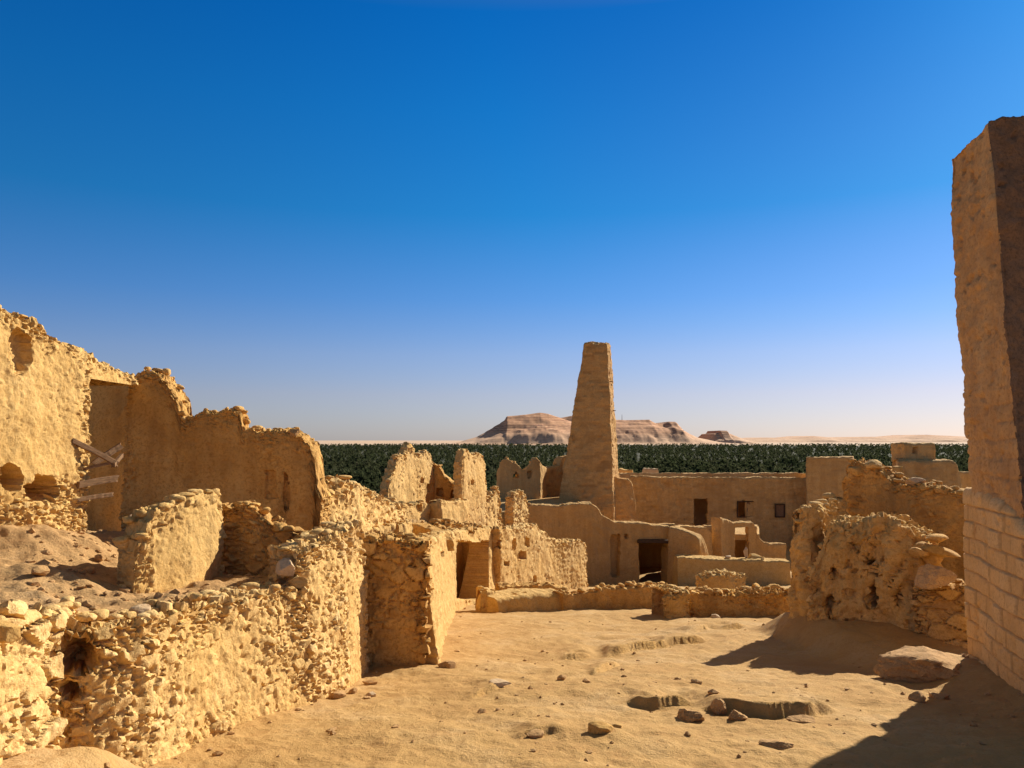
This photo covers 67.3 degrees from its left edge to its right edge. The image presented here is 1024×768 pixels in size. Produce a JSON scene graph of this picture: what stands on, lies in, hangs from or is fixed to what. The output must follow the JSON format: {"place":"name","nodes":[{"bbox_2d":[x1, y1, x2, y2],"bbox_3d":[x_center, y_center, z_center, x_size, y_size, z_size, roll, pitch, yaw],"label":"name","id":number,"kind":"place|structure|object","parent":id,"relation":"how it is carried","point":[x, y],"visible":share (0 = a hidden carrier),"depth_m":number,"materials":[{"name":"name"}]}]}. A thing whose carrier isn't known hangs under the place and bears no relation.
{"place":"outdoors","nodes":[
{"label":"outdoors","id":0,"kind":"place"},
{"bbox_2d":[0,440,1023,767],"bbox_3d":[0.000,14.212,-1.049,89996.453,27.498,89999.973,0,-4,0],"label":"ground","id":1,"kind":"structure","parent":0,"point":[720,654],"depth_m":7.36,"materials":[{"name":"sand"}]},
{"bbox_2d":[0,599,68,764],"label":"rubble wall","id":2,"kind":"structure","parent":1,"relation":"on","point":[31,669],"depth_m":4.53,"materials":[{"name":"stone"}]},
{"bbox_2d":[0,620,20,642],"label":"loose stone","id":3,"kind":"object","parent":2,"relation":"on","point":[10,632],"visible":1,"depth_m":4.02,"materials":[{"name":"yellow stone"}]},
{"bbox_2d":[31,565,49,575],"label":"loose stone","id":4,"kind":"object","parent":1,"relation":"on","point":[41,570],"visible":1,"depth_m":6.88,"materials":[{"name":"stone"}]},
{"bbox_2d":[0,305,92,532],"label":"plaster wall","id":5,"kind":"structure","parent":1,"relation":"on","point":[45,398],"depth_m":9.22,"materials":[{"name":"paint"}]},
{"bbox_2d":[71,438,118,466],"bbox_3d":[-5.411,0.885,9.981,0.043,0.073,0.759,-2,-31,27],"label":"wooden plank","id":6,"kind":"object","parent":5,"relation":"attached to","point":[92,450],"visible":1,"depth_m":9.94,"materials":[{"name":"brown wood"}]},
{"bbox_2d":[77,492,113,501],"bbox_3d":[-5.414,1.468,9.996,0.044,0.061,0.551,-2,0,26],"label":"wooden plank","id":7,"kind":"object","parent":5,"relation":"attached to","point":[92,497],"visible":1,"depth_m":9.98,"materials":[{"name":"brown wood"}]},
{"bbox_2d":[76,475,118,487],"bbox_3d":[-5.404,1.271,10.031,0.043,0.092,0.613,-2,1,25],"label":"wooden plank","id":8,"kind":"object","parent":5,"relation":"attached to","point":[96,481],"visible":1,"depth_m":10.01,"materials":[{"name":"brown wood"}]},
{"bbox_2d":[83,461,114,469],"bbox_3d":[-5.397,1.066,10.045,0.033,0.040,0.414,-3,6,37],"label":"wooden plank","id":9,"kind":"object","parent":5,"relation":"attached to","point":[96,465],"visible":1,"depth_m":10.03,"materials":[{"name":"brown wood"}]},
{"bbox_2d":[111,453,123,467],"bbox_3d":[-5.284,1.024,10.298,0.044,0.059,0.353,1,20,-7],"label":"wooden plank","id":10,"kind":"object","parent":9,"relation":"on","point":[119,457],"visible":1,"depth_m":10.29,"materials":[{"name":"brown wood"}]},
{"bbox_2d":[61,342,138,385],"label":"plaster wall","id":11,"kind":"structure","parent":5,"relation":"on","point":[104,373],"depth_m":10.78,"materials":[{"name":"paint"}]},
{"bbox_2d":[90,443,123,464],"bbox_3d":[-5.465,0.952,10.386,0.041,0.086,0.507,-2,26,28],"label":"wooden plank","id":12,"kind":"object","parent":5,"relation":"attached to","point":[111,451],"visible":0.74,"depth_m":10.40,"materials":[{"name":"brown wood"}]},
{"bbox_2d":[94,554,104,561],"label":"loose stone","id":13,"kind":"object","parent":1,"relation":"on","point":[99,557],"visible":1,"depth_m":8.28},
{"bbox_2d":[85,386,128,530],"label":"plaster wall","id":14,"kind":"structure","parent":1,"relation":"on","point":[106,420],"depth_m":13.13,"materials":[{"name":"paint"}]},
{"bbox_2d":[112,488,226,593],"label":"plaster wall","id":15,"kind":"structure","parent":1,"relation":"on","point":[173,541],"depth_m":7.90,"materials":[{"name":"stone"}]},
{"bbox_2d":[54,580,318,767],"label":"rubble wall","id":16,"kind":"structure","parent":1,"relation":"on","point":[159,681],"depth_m":5.90,"materials":[{"name":"stone"}]},
{"bbox_2d":[129,604,150,613],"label":"loose stone","id":17,"kind":"object","parent":16,"relation":"on","point":[139,608],"visible":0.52,"depth_m":5.71,"materials":[{"name":"stone"}]},
{"bbox_2d":[287,576,308,588],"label":"loose stone","id":18,"kind":"object","parent":16,"relation":"on","point":[299,582],"visible":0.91,"depth_m":7.76,"materials":[{"name":"yellow stone"}]},
{"bbox_2d":[275,558,294,576],"bbox_3d":[-2.302,1.872,7.821,0.198,0.198,0.223,0,-4,0],"label":"loose stone","id":19,"kind":"object","parent":18,"relation":"on","point":[285,567],"visible":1,"depth_m":7.76,"materials":[{"name":"stone"}]},
{"bbox_2d":[118,366,331,530],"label":"plaster wall","id":20,"kind":"structure","parent":1,"relation":"on","point":[173,445],"depth_m":11.74,"materials":[{"name":"paint"}]},
{"bbox_2d":[290,429,299,436],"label":"loose stone","id":21,"kind":"object","parent":20,"relation":"on","point":[294,432],"visible":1,"depth_m":11.74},
{"bbox_2d":[221,500,326,575],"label":"plaster wall","id":22,"kind":"structure","parent":1,"relation":"on","point":[253,530],"depth_m":9.12,"materials":[{"name":"stone"}]},
{"bbox_2d":[267,519,369,698],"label":"rubble wall","id":23,"kind":"structure","parent":1,"relation":"on","point":[329,562],"depth_m":8.57,"materials":[{"name":"stone"}]},
{"bbox_2d":[328,690,345,698],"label":"loose stone","id":24,"kind":"object","parent":1,"relation":"on","point":[339,694],"visible":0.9,"depth_m":7.98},
{"bbox_2d":[344,469,356,480],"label":"date palm","id":25,"kind":"object","parent":1,"relation":"on","point":[349,473],"visible":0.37,"depth_m":314.51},
{"bbox_2d":[348,687,357,693],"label":"loose stone","id":26,"kind":"object","parent":1,"relation":"on","point":[353,690],"visible":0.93,"depth_m":8.23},
{"bbox_2d":[352,471,359,480],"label":"date palm","id":27,"kind":"object","parent":1,"relation":"on","point":[357,473],"visible":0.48,"depth_m":336.29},
{"bbox_2d":[356,471,370,487],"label":"date palm","id":28,"kind":"object","parent":1,"relation":"on","point":[361,477],"visible":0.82,"depth_m":311.82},
{"bbox_2d":[325,474,406,532],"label":"rubble wall","id":29,"kind":"structure","parent":1,"relation":"on","point":[368,508],"depth_m":14.77,"materials":[{"name":"stone"}]},
{"bbox_2d":[364,467,372,475],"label":"date palm","id":30,"kind":"object","parent":1,"relation":"on","point":[367,471],"visible":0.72,"depth_m":369.29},
{"bbox_2d":[365,691,375,696],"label":"loose stone","id":31,"kind":"object","parent":1,"relation":"on","point":[372,694],"visible":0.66,"depth_m":7.90,"materials":[{"name":"stone"}]},
{"bbox_2d":[376,470,383,479],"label":"date palm","id":32,"kind":"object","parent":1,"relation":"on","point":[380,475],"visible":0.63,"depth_m":355.24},
{"bbox_2d":[372,519,412,533],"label":"rubble wall","id":33,"kind":"structure","parent":1,"relation":"on","point":[403,526],"depth_m":16.68,"materials":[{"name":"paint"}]},
{"bbox_2d":[362,531,434,666],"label":"masonry wall","id":34,"kind":"structure","parent":1,"relation":"on","point":[397,564],"depth_m":10.17,"materials":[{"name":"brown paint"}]},
{"bbox_2d":[379,442,434,503],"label":"rubble wall","id":35,"kind":"structure","parent":1,"relation":"on","point":[408,476],"depth_m":26.84,"materials":[{"name":"stone"}]},
{"bbox_2d":[399,500,430,521],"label":"mud wall","id":36,"kind":"structure","parent":1,"relation":"on","point":[417,510],"depth_m":23.62,"materials":[{"name":"paint"}]},
{"bbox_2d":[433,463,453,500],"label":"mud wall","id":37,"kind":"structure","parent":1,"relation":"on","point":[443,486],"depth_m":29.04,"materials":[{"name":"brown paint"}]},
{"bbox_2d":[438,660,455,668],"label":"loose stone","id":38,"kind":"object","parent":1,"relation":"on","point":[448,664],"visible":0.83,"depth_m":9.92,"materials":[{"name":"stone"}]},
{"bbox_2d":[429,498,469,597],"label":"mud wall","id":39,"kind":"structure","parent":1,"relation":"on","point":[458,509],"depth_m":25.08,"materials":[{"name":"paint"}]},
{"bbox_2d":[408,525,495,664],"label":"mud wall","id":40,"kind":"structure","parent":1,"relation":"on","point":[445,603],"depth_m":18.30,"materials":[{"name":"paint"}]},
{"bbox_2d":[412,522,453,550],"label":"mud wall","id":41,"kind":"structure","parent":40,"relation":"on","point":[421,528],"depth_m":18.94,"materials":[{"name":"brown paint"}]},
{"bbox_2d":[420,518,481,529],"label":"mud wall","id":42,"kind":"structure","parent":40,"relation":"on","point":[443,523],"depth_m":22.20,"materials":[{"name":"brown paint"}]},
{"bbox_2d":[462,542,469,575],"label":"mud wall","id":43,"kind":"structure","parent":1,"relation":"on","point":[465,547],"depth_m":25.48,"materials":[{"name":"brown paint"}]},
{"bbox_2d":[453,448,486,525],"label":"rubble wall","id":44,"kind":"structure","parent":1,"relation":"on","point":[469,482],"depth_m":27.84,"materials":[{"name":"stone"}]},
{"bbox_2d":[478,708,485,712],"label":"loose stone","id":45,"kind":"object","parent":1,"relation":"on","point":[481,710],"visible":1,"depth_m":6.99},
{"bbox_2d":[475,586,495,611],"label":"wall","id":46,"kind":"structure","parent":1,"relation":"on","point":[485,592],"depth_m":19.70,"materials":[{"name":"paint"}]},
{"bbox_2d":[486,486,503,526],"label":"rubble wall","id":47,"kind":"structure","parent":1,"relation":"on","point":[494,510],"depth_m":30.93,"materials":[{"name":"stone"}]},
{"bbox_2d":[488,678,510,686],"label":"loose stone","id":48,"kind":"object","parent":1,"relation":"on","point":[499,682],"visible":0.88,"depth_m":8.20,"materials":[{"name":"stone"}]},
{"bbox_2d":[504,489,529,525],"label":"rubble wall","id":49,"kind":"structure","parent":1,"relation":"on","point":[516,509],"depth_m":33.33,"materials":[{"name":"stone"}]},
{"bbox_2d":[476,588,560,612],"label":"wall","id":50,"kind":"structure","parent":1,"relation":"on","point":[515,600],"depth_m":19.77,"materials":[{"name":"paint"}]},
{"bbox_2d":[496,457,546,499],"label":"mud wall","id":51,"kind":"structure","parent":1,"relation":"on","point":[529,480],"depth_m":45.00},
{"bbox_2d":[495,581,562,590],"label":"wall","id":52,"kind":"structure","parent":1,"relation":"on","point":[499,586],"depth_m":22.49,"materials":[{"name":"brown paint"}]},
{"bbox_2d":[526,729,543,738],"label":"loose stone","id":53,"kind":"object","parent":1,"relation":"on","point":[536,733],"visible":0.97,"depth_m":5.99,"materials":[{"name":"stone"}]},
{"bbox_2d":[492,523,587,589],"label":"rubble wall","id":54,"kind":"structure","parent":1,"relation":"on","point":[527,552],"depth_m":27.32,"materials":[{"name":"stone"}]},
{"bbox_2d":[545,455,565,495],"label":"mud wall","id":55,"kind":"structure","parent":1,"relation":"on","point":[554,477],"depth_m":47.48,"materials":[{"name":"brick"}]},
{"bbox_2d":[557,674,565,680],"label":"loose stone","id":56,"kind":"object","parent":1,"relation":"on","point":[561,677],"visible":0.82,"depth_m":8.64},
{"bbox_2d":[559,341,618,520],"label":"minaret","id":57,"kind":"object","parent":1,"relation":"on","point":[590,469],"visible":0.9,"depth_m":44.76,"materials":[{"name":"brick"}]},
{"bbox_2d":[588,721,613,733],"bbox_3d":[0.699,2.708,6.037,0.206,0.100,0.139,0,-4,0],"label":"loose stone","id":58,"kind":"object","parent":1,"relation":"on","point":[597,727],"visible":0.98,"depth_m":6.01,"materials":[{"name":"yellow stone"}]},
{"bbox_2d":[527,501,688,584],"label":"mud house","id":59,"kind":"structure","parent":1,"relation":"on","point":[620,551],"depth_m":36.28,"materials":[{"name":"brown stone"}]},
{"bbox_2d":[553,580,664,609],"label":"wall","id":60,"kind":"structure","parent":1,"relation":"on","point":[633,594],"depth_m":20.47,"materials":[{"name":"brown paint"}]},
{"bbox_2d":[612,723,621,727],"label":"loose stone","id":61,"kind":"object","parent":1,"relation":"on","point":[617,725],"visible":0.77,"depth_m":6.22,"materials":[{"name":"yellow stone"}]},
{"bbox_2d":[614,476,636,520],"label":"mud wall","id":62,"kind":"structure","parent":1,"relation":"on","point":[625,504],"depth_m":44.95,"materials":[{"name":"brick"}]},
{"bbox_2d":[618,468,632,472],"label":"house block","id":63,"kind":"structure","parent":1,"relation":"on","point":[621,470],"depth_m":56.69,"materials":[{"name":"paint"}]},
{"bbox_2d":[319,442,969,493],"bbox_3d":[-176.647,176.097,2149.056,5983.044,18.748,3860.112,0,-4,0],"label":"palm grove","id":64,"kind":"object","parent":1,"relation":"on","point":[784,457],"visible":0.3,"depth_m":882.14,"materials":[{"name":"plant"}]},
{"bbox_2d":[642,468,658,473],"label":"house block","id":65,"kind":"structure","parent":1,"relation":"on","point":[650,470],"depth_m":119.34,"materials":[{"name":"stone"}]},
{"bbox_2d":[651,583,690,618],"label":"wall","id":66,"kind":"structure","parent":1,"relation":"on","point":[670,601],"depth_m":17.28,"materials":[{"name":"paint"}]},
{"bbox_2d":[676,465,685,472],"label":"date palm","id":67,"kind":"object","parent":1,"relation":"on","point":[680,470],"visible":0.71,"depth_m":390.52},
{"bbox_2d":[666,526,707,583],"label":"mud wall","id":68,"kind":"structure","parent":1,"relation":"on","point":[681,540],"depth_m":35.96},
{"bbox_2d":[677,708,704,722],"bbox_3d":[1.587,2.953,6.801,0.240,0.144,0.217,0,-4,0],"label":"rock","id":69,"kind":"object","parent":1,"relation":"on","point":[688,715],"visible":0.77,"depth_m":6.75,"materials":[{"name":"stone"}]},
{"bbox_2d":[673,525,712,555],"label":"mud wall","id":70,"kind":"structure","parent":1,"relation":"on","point":[704,533],"depth_m":39.71,"materials":[{"name":"paint"}]},
{"bbox_2d":[693,467,701,472],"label":"date palm","id":71,"kind":"object","parent":1,"relation":"on","point":[698,469],"visible":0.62,"depth_m":395.01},
{"bbox_2d":[702,525,711,533],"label":"mud wall","id":72,"kind":"structure","parent":1,"relation":"on","point":[708,527],"depth_m":43.15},
{"bbox_2d":[619,472,805,546],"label":"long house","id":73,"kind":"structure","parent":1,"relation":"on","point":[768,504],"depth_m":51.43,"materials":[{"name":"brown stone"}]},
{"bbox_2d":[737,501,753,517],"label":"window frame","id":74,"kind":"structure","parent":73,"relation":"in","point":[737,501],"depth_m":51.10,"materials":[{"name":"brown wood"}]},
{"bbox_2d":[775,504,784,517],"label":"window frame","id":75,"kind":"structure","parent":73,"relation":"in","point":[775,504],"depth_m":50.68,"materials":[{"name":"brown wood"}]},
{"bbox_2d":[710,614,719,617],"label":"loose stone","id":76,"kind":"object","parent":1,"relation":"on","point":[715,616],"visible":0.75,"depth_m":17.00,"materials":[{"name":"stone"}]},
{"bbox_2d":[710,698,726,714],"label":"ledge rock","id":77,"kind":"object","parent":1,"relation":"on","point":[718,706],"visible":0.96,"depth_m":7.03,"materials":[{"name":"stone"}]},
{"bbox_2d":[695,568,746,588],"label":"wall","id":78,"kind":"structure","parent":1,"relation":"on","point":[723,578],"depth_m":22.75,"materials":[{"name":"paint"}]},
{"bbox_2d":[672,554,790,586],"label":"mud wall","id":79,"kind":"structure","parent":1,"relation":"on","point":[763,571],"depth_m":33.98,"materials":[{"name":"paint"}]},
{"bbox_2d":[743,547,747,557],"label":"loose stone","id":80,"kind":"object","parent":79,"relation":"on","point":[745,551],"visible":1,"depth_m":34.48,"materials":[{"name":"stone"}]},
{"bbox_2d":[749,553,762,558],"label":"loose stone","id":81,"kind":"object","parent":79,"relation":"on","point":[753,556],"visible":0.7,"depth_m":34.41,"materials":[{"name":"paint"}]},
{"bbox_2d":[685,583,789,616],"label":"wall","id":82,"kind":"structure","parent":1,"relation":"on","point":[755,599],"depth_m":17.77,"materials":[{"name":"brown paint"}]},
{"bbox_2d":[728,710,747,720],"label":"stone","id":83,"kind":"object","parent":1,"relation":"on","point":[734,715],"visible":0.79,"depth_m":6.76,"materials":[{"name":"stone"}]},
{"bbox_2d":[711,516,785,558],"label":"mud room","id":84,"kind":"object","parent":1,"relation":"on","point":[733,539],"visible":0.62,"depth_m":40.49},
{"bbox_2d":[758,738,793,749],"bbox_3d":[2.004,2.741,5.827,0.246,0.086,0.182,-2,-5,28],"label":"ledge rock","id":85,"kind":"object","parent":1,"relation":"on","point":[776,744],"visible":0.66,"depth_m":5.79,"materials":[{"name":"stone"}]},
{"bbox_2d":[786,715,815,722],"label":"ledge rock","id":86,"kind":"object","parent":1,"relation":"on","point":[802,718],"visible":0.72,"depth_m":6.74,"materials":[{"name":"stone"}]},
{"bbox_2d":[786,492,848,618],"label":"ruined wall","id":87,"kind":"structure","parent":1,"relation":"on","point":[812,519],"depth_m":13.04,"materials":[{"name":"paint"}]},
{"bbox_2d":[806,456,853,504],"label":"house block","id":88,"kind":"structure","parent":1,"relation":"on","point":[827,474],"depth_m":49.43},
{"bbox_2d":[805,511,942,629],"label":"ruined wall","id":89,"kind":"structure","parent":1,"relation":"on","point":[865,568],"depth_m":11.94,"materials":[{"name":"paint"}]},
{"bbox_2d":[912,541,943,564],"bbox_3d":[6.236,2.530,11.508,0.446,0.332,0.462,0,-4,0],"label":"loose stone","id":90,"kind":"object","parent":89,"relation":"on","point":[933,559],"visible":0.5,"depth_m":11.39,"materials":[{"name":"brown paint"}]},
{"bbox_2d":[909,547,928,557],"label":"loose stone","id":91,"kind":"object","parent":90,"relation":"on","point":[917,552],"visible":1,"depth_m":11.28,"materials":[{"name":"yellow stone"}]},
{"bbox_2d":[922,545,960,556],"bbox_3d":[6.274,2.448,11.239,0.500,0.177,0.308,-2,-4,20],"label":"loose stone","id":92,"kind":"object","parent":90,"relation":"on","point":[936,550],"visible":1,"depth_m":11.18,"materials":[{"name":"yellow stone"}]},
{"bbox_2d":[925,534,948,542],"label":"loose stone","id":93,"kind":"object","parent":92,"relation":"on","point":[936,538],"visible":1,"depth_m":11.38,"materials":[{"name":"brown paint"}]},
{"bbox_2d":[892,466,903,473],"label":"mud wall","id":94,"kind":"structure","parent":1,"relation":"on","point":[898,468],"depth_m":57.70,"materials":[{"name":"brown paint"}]},
{"bbox_2d":[842,457,965,581],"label":"ruined wall","id":95,"kind":"structure","parent":1,"relation":"on","point":[936,507],"depth_m":14.29,"materials":[{"name":"brown paint"}]},
{"bbox_2d":[848,466,863,476],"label":"loose stone","id":96,"kind":"object","parent":95,"relation":"on","point":[857,471],"visible":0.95,"depth_m":15.19,"materials":[{"name":"yellow stone"}]},
{"bbox_2d":[864,459,881,468],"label":"loose stone","id":97,"kind":"object","parent":95,"relation":"on","point":[873,463],"visible":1,"depth_m":14.90,"materials":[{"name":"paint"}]},
{"bbox_2d":[905,477,925,484],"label":"loose stone","id":98,"kind":"object","parent":95,"relation":"on","point":[912,481],"visible":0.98,"depth_m":14.33,"materials":[{"name":"stone"}]},
{"bbox_2d":[908,691,925,702],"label":"loose stone","id":99,"kind":"object","parent":1,"relation":"on","point":[917,696],"visible":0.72,"depth_m":7.76,"materials":[{"name":"stone"}]},
{"bbox_2d":[873,646,961,682],"bbox_3d":[4.872,3.354,9.141,1.002,0.416,0.930,-3,-5,32],"label":"boulder","id":100,"kind":"object","parent":1,"relation":"on","point":[911,664],"visible":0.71,"depth_m":8.90,"materials":[{"name":"stone"}]},
{"bbox_2d":[890,442,961,487],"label":"building","id":101,"kind":"structure","parent":1,"relation":"on","point":[916,460],"depth_m":59.75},
{"bbox_2d":[910,579,967,648],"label":"stone wall","id":102,"kind":"structure","parent":1,"relation":"on","point":[939,613],"depth_m":10.94,"materials":[{"name":"yellow stone"}]},
{"bbox_2d":[914,564,956,589],"bbox_3d":[6.049,2.757,11.010,0.587,0.360,0.411,2,-5,-23],"label":"boulder","id":103,"kind":"object","parent":102,"relation":"on","point":[929,576],"visible":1,"depth_m":10.88,"materials":[{"name":"stone"}]},
{"bbox_2d":[959,471,971,488],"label":"mud wall","id":104,"kind":"structure","parent":1,"relation":"on","point":[965,479],"depth_m":65.57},
{"bbox_2d":[950,115,1023,693],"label":"tall wall","id":105,"kind":"structure","parent":1,"relation":"on","point":[987,213],"depth_m":8.55,"materials":[{"name":"brick"}]},
{"bbox_2d":[453,413,570,444],"bbox_3d":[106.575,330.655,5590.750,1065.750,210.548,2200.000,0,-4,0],"label":"hill","id":106,"kind":"structure","parent":0,"point":[540,428],"depth_m":4767.38,"materials":[{"name":"stone"}]},
{"bbox_2d":[0,0,1023,439],"label":"sky","id":107,"kind":"structure","parent":0,"point":[326,219],"materials":[{"name":"blue"}]},
{"bbox_2d":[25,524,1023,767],"bbox_3d":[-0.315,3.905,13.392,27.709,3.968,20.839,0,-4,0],"label":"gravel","id":108,"kind":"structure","parent":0,"point":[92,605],"depth_m":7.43,"materials":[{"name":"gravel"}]},
{"bbox_2d":[562,416,737,443],"bbox_3d":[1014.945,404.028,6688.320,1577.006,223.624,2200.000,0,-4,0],"label":"hill","id":109,"kind":"structure","parent":0,"point":[638,431],"depth_m":5828.52,"materials":[{"name":"stone"}]},
{"bbox_2d":[698,431,763,443],"bbox_3d":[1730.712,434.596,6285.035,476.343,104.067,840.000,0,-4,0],"label":"hill","id":110,"kind":"structure","parent":0,"point":[722,436],"depth_m":6006.40,"materials":[{"name":"stone"}]},
{"bbox_2d":[742,435,968,442],"bbox_3d":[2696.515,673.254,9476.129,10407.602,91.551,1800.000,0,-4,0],"label":"hill","id":111,"kind":"structure","parent":0,"point":[895,439],"depth_m":8816.77,"materials":[{"name":"sand"}]}
]}

